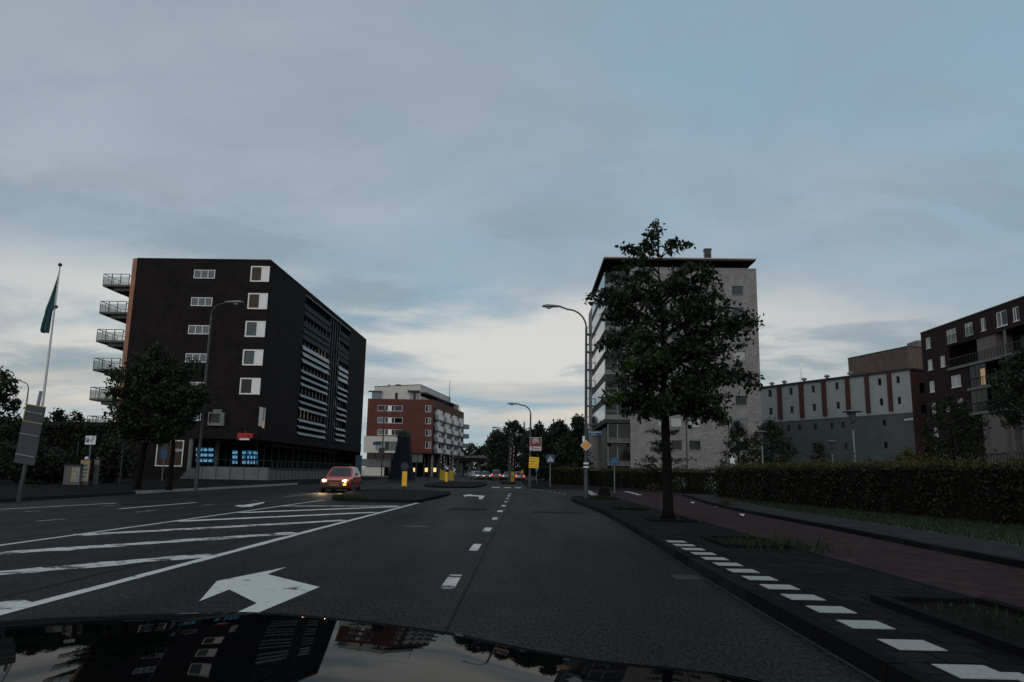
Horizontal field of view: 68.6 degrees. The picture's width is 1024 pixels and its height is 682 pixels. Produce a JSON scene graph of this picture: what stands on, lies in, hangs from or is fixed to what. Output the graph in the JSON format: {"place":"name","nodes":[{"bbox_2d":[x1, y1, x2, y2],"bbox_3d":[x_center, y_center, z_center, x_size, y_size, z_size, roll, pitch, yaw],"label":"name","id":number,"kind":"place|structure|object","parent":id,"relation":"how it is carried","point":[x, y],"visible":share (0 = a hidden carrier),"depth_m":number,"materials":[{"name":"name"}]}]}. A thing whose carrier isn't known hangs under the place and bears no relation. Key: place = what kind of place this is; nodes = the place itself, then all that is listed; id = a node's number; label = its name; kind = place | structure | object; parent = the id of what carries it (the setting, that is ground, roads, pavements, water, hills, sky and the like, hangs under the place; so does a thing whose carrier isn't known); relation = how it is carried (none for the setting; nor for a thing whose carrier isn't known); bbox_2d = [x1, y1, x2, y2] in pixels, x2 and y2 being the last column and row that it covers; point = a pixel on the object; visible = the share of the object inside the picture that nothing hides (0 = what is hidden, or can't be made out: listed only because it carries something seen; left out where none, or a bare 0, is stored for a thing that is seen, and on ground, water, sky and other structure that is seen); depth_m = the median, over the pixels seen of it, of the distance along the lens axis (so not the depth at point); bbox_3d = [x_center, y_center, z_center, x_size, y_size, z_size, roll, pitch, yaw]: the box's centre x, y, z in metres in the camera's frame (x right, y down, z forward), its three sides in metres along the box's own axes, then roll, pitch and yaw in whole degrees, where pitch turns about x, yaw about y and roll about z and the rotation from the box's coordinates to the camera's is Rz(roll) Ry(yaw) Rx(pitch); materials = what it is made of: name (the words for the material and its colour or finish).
{"place":"outdoors","nodes":[
{"label":"outdoors","id":0,"kind":"place"},
{"bbox_2d":[0,477,387,501],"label":"pavement","id":1,"kind":"structure","parent":0,"point":[40,490],"depth_m":40.05,"materials":[{"name":"concrete"}]},
{"bbox_2d":[0,365,25,446],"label":"garden tree","id":2,"kind":"object","parent":1,"relation":"on","point":[7,386],"visible":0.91,"depth_m":52.76,"materials":[{"name":"green plant"}]},
{"bbox_2d":[14,391,45,503],"bbox_3d":[-13.897,3.048,21.627,0.722,3.243,0.200,1,-10,1],"label":"direction sign back","id":3,"kind":"object","parent":1,"relation":"on","point":[27,445],"visible":1,"depth_m":21.61,"materials":[{"name":"metal"}]},
{"bbox_2d":[0,438,66,483],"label":"shrub","id":4,"kind":"object","parent":1,"relation":"on","point":[44,459],"visible":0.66,"depth_m":43.69,"materials":[{"name":"green plant"}]},
{"bbox_2d":[41,263,61,406],"bbox_3d":[-31.608,1.923,51.036,0.300,14.973,0.300,1,-10,1],"label":"flagpole","id":5,"kind":"object","parent":1,"relation":"on","point":[47,364],"visible":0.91,"depth_m":51.25,"materials":[{"name":"metal"}]},
{"bbox_2d":[40,276,57,332],"bbox_3d":[-31.797,-2.900,51.879,0.889,4.772,0.363,1,-10,1],"label":"flag","id":6,"kind":"object","parent":5,"relation":"hanging from","point":[46,320],"visible":1,"depth_m":51.70,"materials":[{"name":"fabric"}]},
{"bbox_2d":[42,407,69,427],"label":"garden tree","id":7,"kind":"object","parent":1,"relation":"on","point":[57,414],"visible":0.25,"depth_m":62.19,"materials":[{"name":"green plant"}]},
{"bbox_2d":[29,447,83,482],"bbox_3d":[-27.986,7.692,45.829,3.744,2.609,2.669,1,-10,1],"label":"shrub","id":8,"kind":"object","parent":1,"relation":"on","point":[56,476],"visible":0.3,"depth_m":45.58,"materials":[{"name":"green plant"}]},
{"bbox_2d":[2,419,123,479],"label":"ivy wall","id":9,"kind":"structure","parent":1,"relation":"on","point":[67,436],"depth_m":60.04,"materials":[{"name":"plant"}]},
{"bbox_2d":[63,464,83,484],"bbox_3d":[-25.071,7.657,43.100,1.042,1.180,0.680,1,-10,1],"label":"utility cabinet","id":10,"kind":"object","parent":1,"relation":"on","point":[72,474],"visible":0.91,"depth_m":42.80,"materials":[{"name":"metal"}]},
{"bbox_2d":[68,410,87,421],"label":"garden tree","id":11,"kind":"object","parent":1,"relation":"on","point":[80,418],"visible":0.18,"depth_m":68.37,"materials":[{"name":"green plant"}]},
{"bbox_2d":[80,457,91,484],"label":"poster column","id":12,"kind":"structure","parent":1,"relation":"on","point":[86,472],"depth_m":42.95,"materials":[{"name":"metal"}]},
{"bbox_2d":[85,436,95,459],"bbox_3d":[-24.784,6.978,43.972,0.617,2.829,0.138,1,-10,1],"label":"parking direction sign","id":13,"kind":"object","parent":1,"relation":"on","point":[90,440],"visible":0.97,"depth_m":44.10,"materials":[{"name":"metal"}]},
{"bbox_2d":[92,457,100,484],"bbox_3d":[-23.945,7.489,43.271,0.353,1.612,0.171,1,-10,1],"label":"poster post","id":14,"kind":"object","parent":1,"relation":"on","point":[96,471],"visible":0.95,"depth_m":43.23,"materials":[{"name":"metal"}]},
{"bbox_2d":[76,433,140,482],"bbox_3d":[-26.687,7.970,49.878,4.316,3.892,2.639,4,-10,-16],"label":"shrub","id":15,"kind":"object","parent":1,"relation":"on","point":[110,463],"visible":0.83,"depth_m":49.51,"materials":[{"name":"green plant"}]},
{"bbox_2d":[97,340,217,488],"bbox_3d":[-18.257,3.622,38.157,7.605,7.673,4.758,1,-10,1],"label":"street tree","id":16,"kind":"object","parent":1,"relation":"on","point":[147,372],"visible":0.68,"depth_m":37.77,"materials":[{"name":"green plant"}]},
{"bbox_2d":[161,444,167,480],"bbox_3d":[-27.749,9.593,59.805,0.482,3.040,0.110,1,-10,1],"label":"pavement sign","id":17,"kind":"object","parent":1,"relation":"on","point":[164,452],"visible":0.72,"depth_m":59.86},
{"bbox_2d":[140,373,212,489],"bbox_3d":[-16.364,4.402,36.958,3.371,5.763,2.741,1,-10,1],"label":"street tree","id":18,"kind":"object","parent":1,"relation":"on","point":[173,390],"visible":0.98,"depth_m":36.53,"materials":[{"name":"green plant"}]},
{"bbox_2d":[194,300,243,490],"bbox_3d":[-14.751,2.645,37.825,1.692,9.612,0.320,1,-10,1],"label":"lamp post","id":19,"kind":"object","parent":1,"relation":"on","point":[234,302],"visible":0.98,"depth_m":37.63,"materials":[{"name":"metal"}]},
{"bbox_2d":[201,459,352,479],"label":"ramp railing","id":20,"kind":"object","parent":1,"relation":"on","point":[276,469],"visible":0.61,"depth_m":75.19,"materials":[{"name":"metal"}]},
{"bbox_2d":[356,455,361,474],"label":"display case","id":21,"kind":"object","parent":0,"point":[359,462],"visible":0.66,"depth_m":107.09,"materials":[{"name":"glass"}]},
{"bbox_2d":[361,472,467,476],"bbox_3d":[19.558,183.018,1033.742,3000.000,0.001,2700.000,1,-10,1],"label":"ground","id":22,"kind":"structure","parent":0,"point":[415,476],"depth_m":162.60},
{"bbox_2d":[87,258,366,479],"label":"apartment block","id":23,"kind":"structure","parent":22,"relation":"on","point":[286,367],"depth_m":76.96,"materials":[{"name":"brick"}]},
{"bbox_2d":[155,440,183,466],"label":"window","id":24,"kind":"structure","parent":23,"relation":"in","point":[179,444],"depth_m":73.83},
{"bbox_2d":[185,353,206,361],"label":"window","id":25,"kind":"structure","parent":23,"relation":"in","point":[202,357],"depth_m":75.49,"materials":[{"name":"glass"}]},
{"bbox_2d":[188,325,208,333],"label":"window","id":26,"kind":"structure","parent":23,"relation":"in","point":[192,329],"depth_m":75.98,"materials":[{"name":"glass"}]},
{"bbox_2d":[191,297,211,305],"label":"window","id":27,"kind":"structure","parent":23,"relation":"in","point":[195,301],"depth_m":76.47,"materials":[{"name":"glass"}]},
{"bbox_2d":[194,270,214,278],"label":"window","id":28,"kind":"structure","parent":23,"relation":"in","point":[210,274],"depth_m":76.97,"materials":[{"name":"glass"}]},
{"bbox_2d":[207,409,225,425],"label":"box window","id":29,"kind":"structure","parent":23,"relation":"in","point":[216,418],"depth_m":74.13,"materials":[{"name":"concrete"}]},
{"bbox_2d":[239,378,260,394],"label":"window","id":30,"kind":"structure","parent":23,"relation":"in","point":[247,385],"depth_m":74.84,"materials":[{"name":"white glass"}]},
{"bbox_2d":[242,349,263,365],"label":"window","id":31,"kind":"structure","parent":23,"relation":"in","point":[250,356],"depth_m":75.34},
{"bbox_2d":[245,321,265,336],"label":"window","id":32,"kind":"structure","parent":23,"relation":"in","point":[252,328],"depth_m":75.84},
{"bbox_2d":[247,293,267,308],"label":"window","id":33,"kind":"structure","parent":23,"relation":"in","point":[255,300],"depth_m":76.34,"materials":[{"name":"white"}]},
{"bbox_2d":[250,266,269,281],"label":"window","id":34,"kind":"structure","parent":23,"relation":"in","point":[258,273],"depth_m":76.82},
{"bbox_2d":[258,407,265,425],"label":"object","id":35,"kind":"structure","parent":23,"relation":"in","point":[262,410],"depth_m":75.06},
{"bbox_2d":[842,409,861,461],"bbox_3d":[16.558,5.559,36.283,0.897,4.499,0.883,1,-10,1],"label":"park light","id":36,"kind":"object","parent":22,"relation":"on","point":[852,415],"visible":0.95,"depth_m":36.45,"materials":[{"name":"metal"}]},
{"bbox_2d":[848,340,922,374],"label":"brown block","id":37,"kind":"structure","parent":22,"relation":"on","point":[909,355],"depth_m":140.35,"materials":[{"name":"brick"}]},
{"bbox_2d":[920,296,1023,469],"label":"brick flats","id":38,"kind":"structure","parent":22,"relation":"on","point":[961,356],"depth_m":84.40,"materials":[{"name":"brown brick"}]},
{"bbox_2d":[947,328,956,343],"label":"window","id":39,"kind":"structure","parent":38,"relation":"in","point":[952,331],"depth_m":88.83,"materials":[{"name":"grey glass"}]},
{"bbox_2d":[951,374,961,388],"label":"window","id":40,"kind":"structure","parent":38,"relation":"in","point":[956,380],"depth_m":87.74,"materials":[{"name":"glass"}]},
{"bbox_2d":[996,310,1007,327],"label":"window","id":41,"kind":"structure","parent":38,"relation":"in","point":[1001,316],"depth_m":79.48,"materials":[{"name":"glass"}]},
{"bbox_2d":[0,475,880,681],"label":"road","id":42,"kind":"structure","parent":0,"point":[518,563],"depth_m":9.37,"materials":[{"name":"asphalt"}]},
{"bbox_2d":[320,466,361,491],"bbox_3d":[-9.743,7.934,43.064,1.960,1.450,4.205,1,-10,-1],"label":"red hatchback","id":43,"kind":"object","parent":42,"relation":"on","point":[342,478],"visible":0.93,"depth_m":42.15,"materials":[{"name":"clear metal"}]},
{"bbox_2d":[373,409,384,479],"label":"signpost","id":44,"kind":"object","parent":42,"relation":"on","point":[382,450],"visible":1,"depth_m":91.41,"materials":[{"name":"metal"}]},
{"bbox_2d":[0,612,761,681],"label":"car bonnet","id":45,"kind":"object","parent":42,"relation":"on","point":[224,647],"visible":1,"depth_m":1.68,"materials":[{"name":"paint"}]},
{"bbox_2d":[332,489,450,502],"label":"traffic island","id":46,"kind":"structure","parent":42,"relation":"on","point":[396,495],"depth_m":34.68,"materials":[{"name":"concrete"}]},
{"bbox_2d":[326,493,367,498],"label":"weeds","id":47,"kind":"object","parent":46,"relation":"on","point":[342,495],"visible":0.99,"depth_m":30.74,"materials":[{"name":"green plant"}]},
{"bbox_2d":[401,462,408,489],"bbox_3d":[-6.368,7.981,44.400,0.486,1.665,0.170,1,-10,1],"label":"island bollard","id":48,"kind":"object","parent":46,"relation":"on","point":[404,466],"visible":0.96,"depth_m":44.37,"materials":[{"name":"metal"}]},
{"bbox_2d":[388,428,414,479],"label":"obelisk","id":49,"kind":"object","parent":42,"relation":"on","point":[403,453],"visible":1,"depth_m":94.30,"materials":[{"name":"blue"}]},
{"bbox_2d":[362,384,468,476],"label":"red brick block","id":50,"kind":"structure","parent":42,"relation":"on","point":[432,420],"depth_m":173.53,"materials":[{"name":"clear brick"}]},
{"bbox_2d":[376,441,396,450],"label":"window","id":51,"kind":"structure","parent":50,"relation":"in","point":[389,446],"depth_m":170.19,"materials":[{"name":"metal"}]},
{"bbox_2d":[377,405,402,410],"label":"window","id":52,"kind":"structure","parent":50,"relation":"in","point":[380,407],"depth_m":173.59,"materials":[{"name":"white glass"}]},
{"bbox_2d":[377,417,402,422],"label":"window","id":53,"kind":"structure","parent":50,"relation":"in","point":[380,419],"depth_m":173.12,"materials":[{"name":"white glass"}]},
{"bbox_2d":[377,429,402,434],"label":"window","id":54,"kind":"structure","parent":50,"relation":"in","point":[380,431],"depth_m":172.66,"materials":[{"name":"white glass"}]},
{"bbox_2d":[424,482,486,487],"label":"traffic island","id":55,"kind":"structure","parent":42,"relation":"on","point":[458,484],"depth_m":65.13,"materials":[{"name":"concrete"}]},
{"bbox_2d":[453,456,485,475],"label":"viaduct","id":56,"kind":"object","parent":42,"relation":"on","point":[479,460],"visible":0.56,"depth_m":229.77,"materials":[{"name":"grey concrete"}]},
{"bbox_2d":[463,442,482,472],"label":"distant tree","id":57,"kind":"object","parent":42,"relation":"on","point":[472,446],"visible":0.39,"depth_m":258.67,"materials":[{"name":"green plant"}]},
{"bbox_2d":[472,444,486,470],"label":"distant tree","id":58,"kind":"object","parent":42,"relation":"on","point":[481,448],"visible":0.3,"depth_m":257.99,"materials":[{"name":"green plant"}]},
{"bbox_2d":[479,471,490,479],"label":"distant car","id":59,"kind":"object","parent":42,"relation":"on","point":[485,475],"visible":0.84,"depth_m":124.27,"materials":[{"name":"grey metal"}]},
{"bbox_2d":[482,428,507,473],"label":"roadside tree","id":60,"kind":"object","parent":42,"relation":"on","point":[490,447],"visible":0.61,"depth_m":162.58,"materials":[{"name":"green plant"}]},
{"bbox_2d":[491,470,502,480],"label":"distant car","id":61,"kind":"object","parent":42,"relation":"on","point":[496,474],"visible":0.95,"depth_m":118.23,"materials":[{"name":"grey metal"}]},
{"bbox_2d":[493,419,528,476],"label":"roadside tree","id":62,"kind":"object","parent":42,"relation":"on","point":[513,428],"visible":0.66,"depth_m":147.76,"materials":[{"name":"green plant"}]},
{"bbox_2d":[517,420,548,479],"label":"roadside tree","id":63,"kind":"object","parent":42,"relation":"on","point":[538,430],"visible":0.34,"depth_m":137.92,"materials":[{"name":"green plant"}]},
{"bbox_2d":[547,419,570,443],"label":"roadside tree","id":64,"kind":"object","parent":42,"relation":"on","point":[558,428],"visible":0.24,"depth_m":130.41,"materials":[{"name":"green plant"}]},
{"bbox_2d":[610,457,618,492],"bbox_3d":[6.674,8.702,48.890,0.580,2.297,0.126,1,-10,1],"label":"cycle path sign","id":65,"kind":"object","parent":42,"relation":"on","point":[614,461],"visible":1,"depth_m":48.98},
{"bbox_2d":[672,477,686,492],"bbox_3d":[11.661,10.032,52.336,1.132,1.161,1.072,1,-10,1],"label":"flower bush","id":66,"kind":"object","parent":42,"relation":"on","point":[678,484],"visible":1,"depth_m":52.15,"materials":[{"name":"green plant"}]},
{"bbox_2d":[700,476,716,493],"bbox_3d":[12.921,9.284,48.349,1.319,1.171,1.230,7,-11,-29],"label":"flower bush","id":67,"kind":"object","parent":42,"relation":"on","point":[708,484],"visible":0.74,"depth_m":48.29,"materials":[{"name":"green plant"}]},
{"bbox_2d":[889,446,933,469],"bbox_3d":[26.954,8.783,50.696,4.160,3.495,4.628,1,-10,1],"label":"garden tree","id":68,"kind":"object","parent":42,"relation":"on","point":[908,454],"visible":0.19,"depth_m":50.64,"materials":[{"name":"green plant"}]},
{"bbox_2d":[979,344,1023,429],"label":"garden tree","id":69,"kind":"object","parent":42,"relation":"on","point":[1018,386],"visible":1,"depth_m":49.66,"materials":[{"name":"green plant"}]},
{"bbox_2d":[0,0,1023,470],"label":"sky","id":70,"kind":"structure","parent":0,"point":[438,175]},
{"bbox_2d":[521,480,673,491],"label":"pavement","id":71,"kind":"structure","parent":0,"point":[541,484],"depth_m":64.72,"materials":[{"name":"concrete"}]},
{"bbox_2d":[508,403,530,486],"bbox_3d":[0.594,8.479,61.468,2.034,6.858,0.320,1,-10,1],"label":"lamp post","id":72,"kind":"object","parent":71,"relation":"on","point":[529,479],"visible":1,"depth_m":61.40,"materials":[{"name":"metal"}]},
{"bbox_2d":[529,457,538,467],"bbox_3d":[1.778,9.889,61.073,0.832,0.916,0.046,1,-10,1],"label":"road works notice","id":73,"kind":"object","parent":72,"relation":"attached to","point":[533,462],"visible":1,"depth_m":61.06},
{"bbox_2d":[530,437,541,450],"bbox_3d":[1.928,8.418,61.348,0.956,1.077,0.067,1,-10,1],"label":"parking sign","id":74,"kind":"object","parent":72,"relation":"attached to","point":[535,443],"visible":1,"depth_m":61.32,"materials":[{"name":"metal"}]},
{"bbox_2d":[536,428,554,480],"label":"roadside tree","id":75,"kind":"object","parent":71,"relation":"on","point":[547,443],"visible":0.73,"depth_m":115.90,"materials":[{"name":"green plant"}]},
{"bbox_2d":[546,454,554,486],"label":"warning sign","id":76,"kind":"object","parent":71,"relation":"on","point":[550,458],"visible":1,"depth_m":65.59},
{"bbox_2d":[545,435,595,471],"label":"roadside tree","id":77,"kind":"object","parent":71,"relation":"on","point":[567,451],"visible":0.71,"depth_m":89.93,"materials":[{"name":"green plant"}]},
{"bbox_2d":[549,460,597,484],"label":"hedge","id":78,"kind":"object","parent":71,"relation":"on","point":[569,475],"visible":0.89,"depth_m":79.84,"materials":[{"name":"green plant"}]},
{"bbox_2d":[564,413,588,464],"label":"roadside tree","id":79,"kind":"object","parent":71,"relation":"on","point":[576,433],"visible":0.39,"depth_m":124.36,"materials":[{"name":"green plant"}]},
{"bbox_2d":[596,462,723,493],"bbox_3d":[12.245,11.379,63.593,4.537,2.511,27.490,5,-11,-19],"label":"hedge","id":80,"kind":"object","parent":71,"relation":"on","point":[635,478],"visible":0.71,"depth_m":60.97,"materials":[{"name":"green plant"}]},
{"bbox_2d":[634,427,696,475],"bbox_3d":[12.113,9.287,59.574,5.361,5.019,2.289,1,-10,1],"label":"layered tree","id":81,"kind":"object","parent":71,"relation":"on","point":[659,448],"visible":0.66,"depth_m":59.33,"materials":[{"name":"green plant"}]},
{"bbox_2d":[716,419,760,466],"bbox_3d":[17.844,8.976,58.979,3.434,5.640,3.177,-5,-11,29],"label":"garden tree","id":82,"kind":"object","parent":71,"relation":"on","point":[738,434],"visible":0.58,"depth_m":58.98,"materials":[{"name":"green plant"}]},
{"bbox_2d":[743,416,798,465],"bbox_3d":[19.507,8.614,57.071,4.081,5.754,4.402,-7,-13,40],"label":"garden tree","id":83,"kind":"object","parent":71,"relation":"on","point":[770,427],"visible":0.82,"depth_m":56.64,"materials":[{"name":"green plant"}]},
{"bbox_2d":[809,441,831,469],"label":"garden tree","id":84,"kind":"object","parent":71,"relation":"on","point":[822,453],"visible":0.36,"depth_m":58.75,"materials":[{"name":"green plant"}]},
{"bbox_2d":[761,368,929,469],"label":"rendered hall","id":85,"kind":"structure","parent":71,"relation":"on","point":[890,404],"depth_m":107.28,"materials":[{"name":"paint"}]},
{"bbox_2d":[914,392,991,469],"bbox_3d":[35.623,8.217,60.459,5.482,8.301,5.610,-6,-12,36],"label":"garden tree","id":86,"kind":"object","parent":71,"relation":"on","point":[970,447],"visible":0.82,"depth_m":60.69,"materials":[{"name":"green plant"}]},
{"bbox_2d":[598,485,609,496],"bbox_3d":[4.501,7.356,36.614,0.823,0.628,0.831,1,-10,1],"label":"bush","id":87,"kind":"object","parent":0,"point":[603,491],"visible":0.83,"depth_m":36.40,"materials":[{"name":"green plant"}]},
{"bbox_2d":[587,248,762,471],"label":"apartment tower","id":88,"kind":"structure","parent":0,"point":[625,441],"depth_m":93.58,"materials":[{"name":"grey brick"}]},
{"bbox_2d":[671,416,682,427],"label":"window","id":89,"kind":"structure","parent":88,"relation":"in","point":[676,421],"depth_m":92.42,"materials":[{"name":"glass"}]},
{"bbox_2d":[671,439,682,450],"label":"window","id":90,"kind":"structure","parent":88,"relation":"in","point":[677,443],"depth_m":91.92,"materials":[{"name":"glass"}]},
{"bbox_2d":[689,439,701,450],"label":"window","id":91,"kind":"structure","parent":88,"relation":"in","point":[694,444],"depth_m":91.88,"materials":[{"name":"glass"}]},
{"bbox_2d":[731,285,743,295],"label":"window","id":92,"kind":"structure","parent":88,"relation":"in","point":[736,289],"depth_m":95.14,"materials":[{"name":"glass"}]},
{"bbox_2d":[734,350,745,360],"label":"window","id":93,"kind":"structure","parent":88,"relation":"in","point":[740,353],"depth_m":93.69,"materials":[{"name":"glass"}]},
{"bbox_2d":[735,394,747,405],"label":"window","id":94,"kind":"structure","parent":88,"relation":"in","point":[742,401],"depth_m":92.71,"materials":[{"name":"glass"}]},
{"bbox_2d":[736,417,748,428],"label":"window","id":95,"kind":"structure","parent":88,"relation":"in","point":[744,420],"depth_m":92.24,"materials":[{"name":"glass"}]},
{"bbox_2d":[571,495,1023,681],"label":"pavement","id":96,"kind":"structure","parent":0,"point":[881,627],"depth_m":6.78,"materials":[{"name":"concrete"}]},
{"bbox_2d":[542,304,588,497],"bbox_3d":[2.589,2.856,36.880,2.337,9.511,0.320,1,-10,1],"label":"lamp post","id":97,"kind":"object","parent":96,"relation":"on","point":[585,463],"visible":0.97,"depth_m":36.73,"materials":[{"name":"metal"}]},
{"bbox_2d":[582,431,601,441],"bbox_3d":[3.909,4.649,36.540,0.955,0.568,0.100,1,-10,1],"label":"street name sign","id":98,"kind":"object","parent":97,"relation":"attached to","point":[594,433],"visible":1,"depth_m":36.54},
{"bbox_2d":[609,503,654,510],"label":"weeds","id":99,"kind":"object","parent":96,"relation":"on","point":[629,506],"visible":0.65,"depth_m":25.32,"materials":[{"name":"green plant"}]},
{"bbox_2d":[582,218,765,519],"bbox_3d":[4.367,0.531,20.478,4.668,8.466,3.564,6,-11,-28],"label":"street tree","id":100,"kind":"object","parent":96,"relation":"on","point":[651,367],"visible":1,"depth_m":19.98,"materials":[{"name":"green plant"}]},
{"bbox_2d":[701,527,850,555],"bbox_3d":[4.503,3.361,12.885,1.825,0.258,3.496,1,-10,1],"label":"weeds","id":101,"kind":"object","parent":96,"relation":"on","point":[783,540],"visible":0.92,"depth_m":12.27,"materials":[{"name":"green plant"}]},
{"bbox_2d":[611,495,1023,606],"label":"cycle path","id":102,"kind":"structure","parent":96,"relation":"on","point":[963,576],"depth_m":11.38,"materials":[{"name":"asphalt"}]},
{"bbox_2d":[921,597,1023,641],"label":"weeds","id":103,"kind":"object","parent":96,"relation":"on","point":[990,615],"visible":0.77,"depth_m":6.34,"materials":[{"name":"green plant"}]},
{"bbox_2d":[682,494,1023,568],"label":"footway","id":104,"kind":"structure","parent":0,"point":[1000,553],"depth_m":14.82,"materials":[{"name":"concrete"}]},
{"bbox_2d":[718,497,737,504],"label":"weeds","id":105,"kind":"object","parent":104,"relation":"on","point":[726,501],"visible":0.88,"depth_m":29.05,"materials":[{"name":"green plant"}]},
{"bbox_2d":[717,496,1023,545],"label":"verge","id":106,"kind":"structure","parent":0,"point":[942,527],"depth_m":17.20,"materials":[{"name":"green plant"}]},
{"bbox_2d":[712,438,1023,525],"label":"hedge","id":107,"kind":"object","parent":106,"relation":"on","point":[986,492],"visible":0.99,"depth_m":23.84,"materials":[{"name":"green plant"}]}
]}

